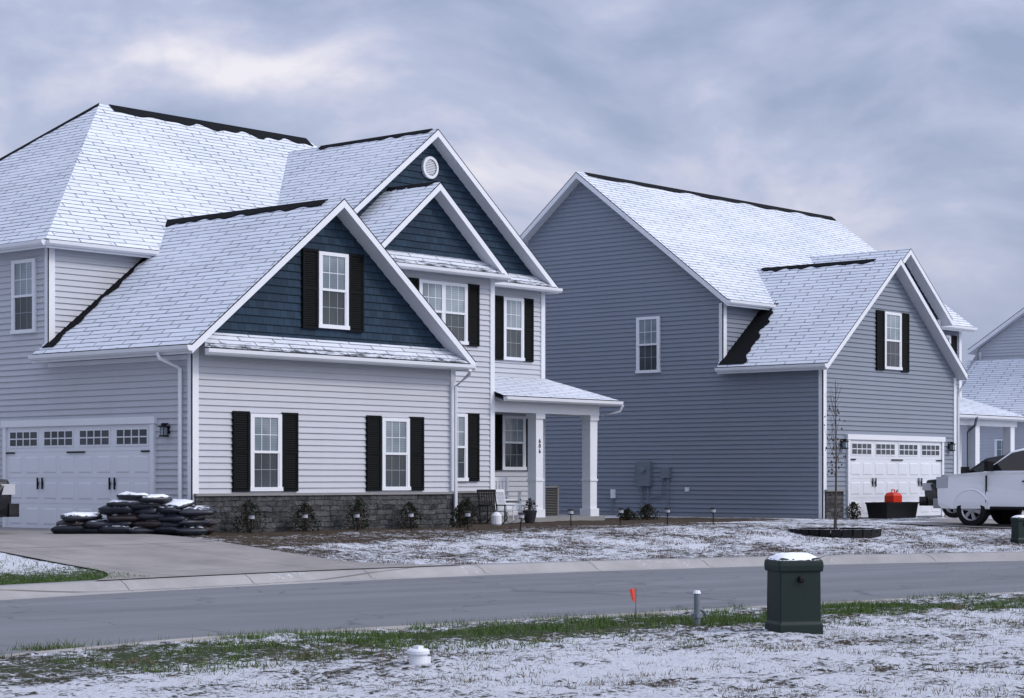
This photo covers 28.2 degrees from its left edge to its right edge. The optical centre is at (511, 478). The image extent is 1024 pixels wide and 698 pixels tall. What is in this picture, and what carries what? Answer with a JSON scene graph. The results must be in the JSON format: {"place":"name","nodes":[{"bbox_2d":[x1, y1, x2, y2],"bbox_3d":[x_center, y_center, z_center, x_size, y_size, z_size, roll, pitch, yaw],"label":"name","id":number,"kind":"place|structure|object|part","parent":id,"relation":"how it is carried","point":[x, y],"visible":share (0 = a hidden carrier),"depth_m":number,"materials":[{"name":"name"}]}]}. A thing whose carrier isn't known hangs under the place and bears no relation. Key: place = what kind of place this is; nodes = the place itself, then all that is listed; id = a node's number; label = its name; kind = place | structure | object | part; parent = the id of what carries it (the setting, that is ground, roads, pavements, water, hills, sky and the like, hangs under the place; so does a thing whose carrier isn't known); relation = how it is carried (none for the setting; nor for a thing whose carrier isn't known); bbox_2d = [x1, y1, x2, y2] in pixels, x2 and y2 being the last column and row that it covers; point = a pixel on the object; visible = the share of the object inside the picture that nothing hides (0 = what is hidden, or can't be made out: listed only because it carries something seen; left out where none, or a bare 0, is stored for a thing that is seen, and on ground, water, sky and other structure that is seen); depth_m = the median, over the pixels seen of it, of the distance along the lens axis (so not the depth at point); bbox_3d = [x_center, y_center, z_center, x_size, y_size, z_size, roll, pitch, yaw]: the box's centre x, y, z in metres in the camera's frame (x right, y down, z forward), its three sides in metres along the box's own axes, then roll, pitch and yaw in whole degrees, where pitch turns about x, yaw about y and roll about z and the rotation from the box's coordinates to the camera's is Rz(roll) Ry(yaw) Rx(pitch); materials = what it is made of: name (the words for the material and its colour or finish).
{"place":"outdoors","nodes":[
{"label":"outdoors","id":0,"kind":"place"},
{"bbox_2d":[0,527,440,579],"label":"driveway","id":1,"kind":"structure","parent":0,"point":[152,555],"depth_m":33.94,"materials":[{"name":"concrete"}]},
{"bbox_2d":[0,479,18,516],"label":"parked car","id":2,"kind":"object","parent":1,"relation":"on","point":[8,508],"visible":1,"depth_m":38.22,"materials":[{"name":"paint"}]},
{"bbox_2d":[495,477,521,516],"bbox_3d":[-0.324,0.460,50.436,0.500,1.000,1.180,0,0,41],"label":"rocking chair","id":3,"kind":"object","parent":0,"point":[506,480],"visible":0.38,"depth_m":50.78,"materials":[{"name":"white wood"}]},
{"bbox_2d":[0,512,1023,697],"bbox_3d":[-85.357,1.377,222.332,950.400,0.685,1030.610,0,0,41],"label":"ground","id":4,"kind":"structure","parent":0,"point":[26,678],"depth_m":17.91,"materials":[{"name":"white snow"}]},
{"bbox_2d":[0,555,149,584],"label":"grass","id":5,"kind":"structure","parent":4,"relation":"on","point":[24,580],"depth_m":29.87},
{"bbox_2d":[51,491,217,535],"bbox_3d":[-7.143,0.665,38.524,3.112,0.861,1.290,0,0,-2],"label":"mulch bag pile","id":6,"kind":"object","parent":4,"relation":"on","point":[126,512],"visible":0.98,"depth_m":38.05,"materials":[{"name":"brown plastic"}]},
{"bbox_2d":[230,499,268,532],"bbox_3d":[-5.144,0.732,39.829,0.762,0.717,0.768,0,0,41],"label":"shrub","id":7,"kind":"object","parent":4,"relation":"on","point":[246,512],"visible":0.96,"depth_m":39.82,"materials":[{"name":"green plant"}]},
{"bbox_2d":[248,513,255,533],"bbox_3d":[-5.057,0.914,39.497,0.170,0.495,0.170,4,2,41],"label":"path light","id":8,"kind":"object","parent":4,"relation":"on","point":[251,516],"visible":0.94,"depth_m":39.45,"materials":[{"name":"black metal"}]},
{"bbox_2d":[0,143,540,524],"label":"walls","id":9,"kind":"structure","parent":4,"relation":"on","point":[333,405],"depth_m":42.76,"materials":[{"name":"grey plastic"}]},
{"bbox_2d":[1,416,157,527],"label":"garage door","id":10,"kind":"structure","parent":9,"relation":"attached to","point":[53,470],"depth_m":41.91,"materials":[{"name":"paint"}]},
{"bbox_2d":[158,423,169,436],"bbox_3d":[-6.802,-0.955,39.893,0.160,0.270,0.210,0,0,41],"label":"wall lantern","id":11,"kind":"object","parent":9,"relation":"attached to","point":[164,430],"depth_m":39.84,"materials":[{"name":"black metal"}]},
{"bbox_2d":[10,251,526,490],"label":"windows","id":12,"kind":"structure","parent":9,"relation":"attached to","point":[448,302],"depth_m":43.41,"materials":[{"name":"clear glass"}]},
{"bbox_2d":[0,247,544,532],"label":"trim","id":13,"kind":"structure","parent":9,"relation":"attached to","point":[278,510],"depth_m":42.47,"materials":[{"name":"stone"}]},
{"bbox_2d":[0,103,622,406],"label":"roof","id":14,"kind":"structure","parent":9,"relation":"on","point":[216,226],"depth_m":45.43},
{"bbox_2d":[231,248,533,491],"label":"shutters","id":15,"kind":"object","parent":9,"relation":"attached to","point":[240,450],"visible":0.91,"depth_m":43.02,"materials":[{"name":"black plastic"}]},
{"bbox_2d":[156,352,623,521],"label":"downspouts","id":16,"kind":"object","parent":9,"relation":"attached to","point":[180,431],"visible":0.77,"depth_m":39.60,"materials":[{"name":"white metal"}]},
{"bbox_2d":[421,156,438,178],"bbox_3d":[-1.996,-7.560,49.506,0.080,0.540,0.540,0,0,41],"label":"gable vent","id":17,"kind":"object","parent":9,"relation":"attached to","point":[428,167],"visible":1,"depth_m":49.48,"materials":[{"name":"white plastic"}]},
{"bbox_2d":[287,502,320,531],"bbox_3d":[-4.157,0.789,41.053,0.683,0.642,0.611,0,0,41],"label":"shrub","id":18,"kind":"object","parent":4,"relation":"on","point":[310,510],"visible":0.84,"depth_m":41.02,"materials":[{"name":"green plant"}]},
{"bbox_2d":[301,512,308,531],"bbox_3d":[-4.098,0.913,40.397,0.170,0.495,0.170,-2,2,41],"label":"path light","id":19,"kind":"object","parent":4,"relation":"on","point":[304,515],"visible":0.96,"depth_m":40.36,"materials":[{"name":"black metal"}]},
{"bbox_2d":[341,498,370,529],"bbox_3d":[-3.196,0.744,42.122,0.612,0.701,0.650,0,0,19],"label":"shrub","id":20,"kind":"object","parent":4,"relation":"on","point":[358,508],"visible":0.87,"depth_m":42.08,"materials":[{"name":"green plant"}]},
{"bbox_2d":[353,512,359,530],"bbox_3d":[-3.118,0.914,40.997,0.170,0.495,0.170,-1,2,41],"label":"path light","id":21,"kind":"object","parent":4,"relation":"on","point":[356,515],"visible":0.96,"depth_m":40.95,"materials":[{"name":"black metal"}]},
{"bbox_2d":[395,501,426,528],"bbox_3d":[-2.162,0.782,43.365,0.652,0.629,0.646,0,0,-27],"label":"shrub","id":22,"kind":"object","parent":4,"relation":"on","point":[412,507],"visible":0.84,"depth_m":43.32,"materials":[{"name":"green plant"}]},
{"bbox_2d":[407,511,414,530],"bbox_3d":[-2.060,0.915,41.600,0.170,0.495,0.170,-2,0,41],"label":"path light","id":23,"kind":"object","parent":4,"relation":"on","point":[410,514],"visible":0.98,"depth_m":41.57,"materials":[{"name":"black metal"}]},
{"bbox_2d":[407,645,430,664],"bbox_3d":[-0.750,1.452,16.405,0.193,0.215,0.193,0,0,-4],"label":"cleanout pipe","id":24,"kind":"object","parent":4,"relation":"on","point":[417,654],"visible":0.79,"depth_m":16.34,"materials":[{"name":"white plastic"}]},
{"bbox_2d":[448,503,472,527],"bbox_3d":[-1.123,0.815,44.402,0.572,0.577,0.614,0,0,11],"label":"shrub","id":25,"kind":"object","parent":4,"relation":"on","point":[460,509],"visible":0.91,"depth_m":44.33,"materials":[{"name":"green plant"}]},
{"bbox_2d":[464,511,470,529],"bbox_3d":[-0.917,0.916,42.297,0.170,0.495,0.170,0,2,41],"label":"path light","id":26,"kind":"object","parent":4,"relation":"on","point":[467,514],"visible":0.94,"depth_m":42.25,"materials":[{"name":"black metal"}]},
{"bbox_2d":[458,499,482,524],"bbox_3d":[-1.129,0.783,47.408,0.845,0.642,0.845,0,0,27],"label":"shrub","id":27,"kind":"object","parent":4,"relation":"on","point":[467,508],"visible":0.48,"depth_m":47.37,"materials":[{"name":"green plant"}]},
{"bbox_2d":[477,489,507,523],"bbox_3d":[-0.461,0.663,47.903,0.500,0.816,0.665,0,0,-29],"label":"rocking chair","id":28,"kind":"object","parent":4,"relation":"on","point":[486,491],"visible":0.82,"depth_m":48.05,"materials":[{"name":"black metal"}]},
{"bbox_2d":[491,510,501,524],"bbox_3d":[-0.354,0.885,46.352,0.240,0.350,0.234,0,0,41],"label":"propane tank","id":29,"kind":"object","parent":4,"relation":"on","point":[496,517],"visible":0.99,"depth_m":46.26,"materials":[{"name":"grey metal"}]},
{"bbox_2d":[496,489,523,523],"bbox_3d":[-0.039,0.663,48.464,0.665,0.816,0.500,0,0,26],"label":"rocking chair","id":30,"kind":"object","parent":4,"relation":"on","point":[499,494],"visible":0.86,"depth_m":48.56,"materials":[{"name":"white wood"}]},
{"bbox_2d":[0,551,1023,599],"bbox_3d":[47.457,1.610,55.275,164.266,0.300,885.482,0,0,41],"label":"curb","id":31,"kind":"structure","parent":4,"relation":"on","point":[45,590],"depth_m":33.77,"materials":[{"name":"concrete"}]},
{"bbox_2d":[0,589,1023,679],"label":"grass","id":32,"kind":"structure","parent":4,"relation":"on","point":[722,618],"depth_m":20.08,"materials":[{"name":"green plant"}]},
{"bbox_2d":[0,591,1023,656],"bbox_3d":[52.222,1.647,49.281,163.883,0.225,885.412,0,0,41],"label":"curb","id":33,"kind":"structure","parent":4,"relation":"on","point":[212,637],"depth_m":21.13,"materials":[{"name":"concrete"}]},
{"bbox_2d":[518,512,524,530],"bbox_3d":[0.182,0.945,42.001,0.170,0.495,0.170,4,0,41],"label":"path light","id":34,"kind":"object","parent":4,"relation":"on","point":[521,515],"visible":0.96,"depth_m":41.96,"materials":[{"name":"black metal"}]},
{"bbox_2d":[522,510,536,522],"bbox_3d":[0.422,0.905,48.460,0.360,0.310,0.351,0,0,41],"label":"planter pot","id":35,"kind":"object","parent":4,"relation":"on","point":[529,516],"visible":0.99,"depth_m":48.34,"materials":[{"name":"black plastic"}]},
{"bbox_2d":[523,498,537,509],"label":"shrub","id":36,"kind":"object","parent":35,"relation":"in","point":[530,507],"visible":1,"depth_m":48.43,"materials":[{"name":"green plant"}]},
{"bbox_2d":[494,398,604,522],"bbox_3d":[0.427,-0.340,51.207,1.500,3.200,4.250,0,0,41],"label":"porch","id":37,"kind":"object","parent":4,"relation":"on","point":[535,413],"visible":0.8,"depth_m":50.95,"materials":[{"name":"wood"}]},
{"bbox_2d":[545,485,558,515],"bbox_3d":[0.716,0.640,55.498,0.800,0.940,0.800,0,0,41],"label":"air conditioner","id":38,"kind":"object","parent":4,"relation":"on","point":[551,501],"visible":0.23,"depth_m":55.36,"materials":[{"name":"metal"}]},
{"bbox_2d":[568,509,573,526],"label":"path light","id":39,"kind":"object","parent":4,"relation":"on","point":[570,512],"visible":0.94,"depth_m":44.97,"materials":[{"name":"black metal"}]},
{"bbox_2d":[184,524,1023,565],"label":"dormant grass","id":40,"kind":"structure","parent":4,"relation":"on","point":[705,539],"depth_m":40.45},
{"bbox_2d":[618,508,623,524],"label":"path light","id":41,"kind":"object","parent":4,"relation":"on","point":[620,511],"visible":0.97,"depth_m":46.46,"materials":[{"name":"black metal"}]},
{"bbox_2d":[616,508,637,519],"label":"shrub","id":42,"kind":"object","parent":4,"relation":"on","point":[625,515],"visible":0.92,"depth_m":51.90,"materials":[{"name":"green plant"}]},
{"bbox_2d":[629,588,635,621],"bbox_3d":[1.283,1.372,21.597,0.075,0.430,0.030,0,0,-37],"label":"marker flag","id":43,"kind":"object","parent":4,"relation":"on","point":[632,592],"visible":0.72,"depth_m":21.60,"materials":[{"name":"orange plastic"}]},
{"bbox_2d":[634,504,659,519],"bbox_3d":[3.494,0.877,52.476,0.685,0.463,0.667,0,0,41],"label":"shrub","id":44,"kind":"object","parent":4,"relation":"on","point":[645,509],"visible":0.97,"depth_m":52.38,"materials":[{"name":"green plant"}]},
{"bbox_2d":[664,508,670,524],"bbox_3d":[3.588,0.913,47.000,0.170,0.495,0.170,1,1,41],"label":"path light","id":45,"kind":"object","parent":4,"relation":"on","point":[667,510],"visible":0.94,"depth_m":46.96,"materials":[{"name":"black metal"}]},
{"bbox_2d":[691,590,707,624],"bbox_3d":[1.956,1.395,21.227,0.087,0.460,0.184,0,0,41],"label":"spigot","id":46,"kind":"object","parent":4,"relation":"on","point":[697,615],"visible":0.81,"depth_m":21.17,"materials":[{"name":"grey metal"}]},
{"bbox_2d":[710,507,716,523],"bbox_3d":[4.691,0.916,47.494,0.170,0.495,0.170,2,4,41],"label":"path light","id":47,"kind":"object","parent":4,"relation":"on","point":[713,510],"visible":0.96,"depth_m":47.45,"materials":[{"name":"black metal"}]},
{"bbox_2d":[528,182,958,518],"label":"walls","id":48,"kind":"structure","parent":4,"relation":"on","point":[738,444],"depth_m":57.35,"materials":[{"name":"blue"}]},
{"bbox_2d":[610,461,688,515],"bbox_3d":[3.844,0.335,57.680,2.750,1.650,0.240,0,0,41],"label":"electric meter","id":49,"kind":"object","parent":48,"relation":"attached to","point":[643,473],"visible":0.84,"depth_m":57.67,"materials":[{"name":"grey metal"}]},
{"bbox_2d":[520,172,1023,421],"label":"roof","id":50,"kind":"structure","parent":48,"relation":"on","point":[811,286],"depth_m":58.48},
{"bbox_2d":[635,310,956,372],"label":"windows","id":51,"kind":"structure","parent":48,"relation":"attached to","point":[892,340],"depth_m":57.10,"materials":[{"name":"clear glass"}]},
{"bbox_2d":[840,434,954,518],"bbox_3d":[10.816,-0.060,56.793,0.210,2.280,5.980,0,0,41],"label":"garage door","id":52,"kind":"structure","parent":48,"relation":"attached to","point":[878,467],"depth_m":56.55,"materials":[{"name":"paint"}]},
{"bbox_2d":[559,303,1023,518],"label":"trim","id":53,"kind":"structure","parent":4,"relation":"on","point":[826,502],"depth_m":56.36,"materials":[{"name":"concrete"}]},
{"bbox_2d":[764,552,823,634],"bbox_3d":[2.769,1.171,19.994,0.469,0.898,0.433,0,0,-14],"label":"utility pedestal","id":54,"kind":"object","parent":4,"relation":"on","point":[793,592],"visible":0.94,"depth_m":19.83,"materials":[{"name":"green plastic"}]},
{"bbox_2d":[788,527,881,538],"bbox_3d":[6.974,1.199,44.000,1.992,0.250,2.000,0,0,41],"label":"tree ring edging","id":55,"kind":"object","parent":4,"relation":"on","point":[836,533],"visible":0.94,"depth_m":43.18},
{"bbox_2d":[824,380,845,528],"bbox_3d":[6.988,-0.426,44.009,0.486,3.401,0.474,0,0,41],"label":"young tree","id":56,"kind":"object","parent":4,"relation":"on","point":[835,457],"visible":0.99,"depth_m":43.98,"materials":[{"name":"brown plant"}]},
{"bbox_2d":[843,501,861,518],"bbox_3d":[9.050,0.848,53.965,0.527,0.513,0.488,0,0,6],"label":"shrub","id":57,"kind":"object","parent":4,"relation":"on","point":[853,505],"visible":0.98,"depth_m":53.90,"materials":[{"name":"green plant"}]},
{"bbox_2d":[865,502,918,518],"bbox_3d":[10.228,0.845,54.772,0.680,0.430,1.680,0,0,41],"label":"storage trough","id":58,"kind":"object","parent":4,"relation":"on","point":[884,510],"visible":0.93,"depth_m":54.30,"materials":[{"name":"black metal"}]},
{"bbox_2d":[884,489,901,501],"bbox_3d":[10.265,0.472,54.814,0.280,0.376,0.452,0,0,41],"label":"fuel can","id":59,"kind":"object","parent":58,"relation":"on","point":[894,496],"visible":0.98,"depth_m":54.69,"materials":[{"name":"red plastic"}]},
{"bbox_2d":[962,316,1023,466],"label":"walls","id":60,"kind":"structure","parent":4,"relation":"on","point":[1008,343],"depth_m":81.35,"materials":[{"name":"grey"}]},
{"bbox_2d":[978,352,1002,456],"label":"windows","id":61,"kind":"structure","parent":60,"relation":"attached to","point":[998,447],"depth_m":78.59,"materials":[{"name":"grey glass"}]},
{"bbox_2d":[962,308,1023,415],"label":"roof","id":62,"kind":"structure","parent":60,"relation":"on","point":[998,383],"depth_m":80.53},
{"bbox_2d":[1010,515,1023,543],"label":"utility pedestal","id":63,"kind":"object","parent":4,"relation":"on","point":[1017,528],"visible":0.95,"depth_m":43.44,"materials":[{"name":"green plastic"}]},
{"bbox_2d":[0,561,1023,654],"bbox_3d":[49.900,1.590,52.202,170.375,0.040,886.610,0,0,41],"label":"road","id":64,"kind":"structure","parent":0,"point":[116,618],"depth_m":26.69,"materials":[{"name":"grey asphalt"}]},
{"bbox_2d":[0,0,1023,365],"label":"sky","id":65,"kind":"structure","parent":0,"point":[900,123],"materials":[{"name":"grey"}]},
{"bbox_2d":[897,519,1010,527],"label":"driveway","id":66,"kind":"structure","parent":0,"point":[958,522],"depth_m":50.33,"materials":[{"name":"concrete"}]},
{"bbox_2d":[919,455,1004,517],"bbox_3d":[13.559,0.210,54.789,4.880,1.700,2.360,0,0,41],"label":"parked car","id":67,"kind":"object","parent":66,"relation":"on","point":[929,488],"visible":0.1,"depth_m":55.30,"materials":[{"name":"paint"}]},
{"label":"windows","id":68,"kind":"part","parent":67,"relation":"part of","materials":[{"name":"black glass"}]},
{"bbox_2d":[933,448,1023,525],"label":"pickup truck","id":69,"kind":"object","parent":66,"relation":"on","point":[996,490],"visible":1,"depth_m":49.01,"materials":[{"name":"white paint"}]},
{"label":"windows","id":70,"kind":"part","parent":69,"relation":"part of","materials":[{"name":"black glass"}]}
]}

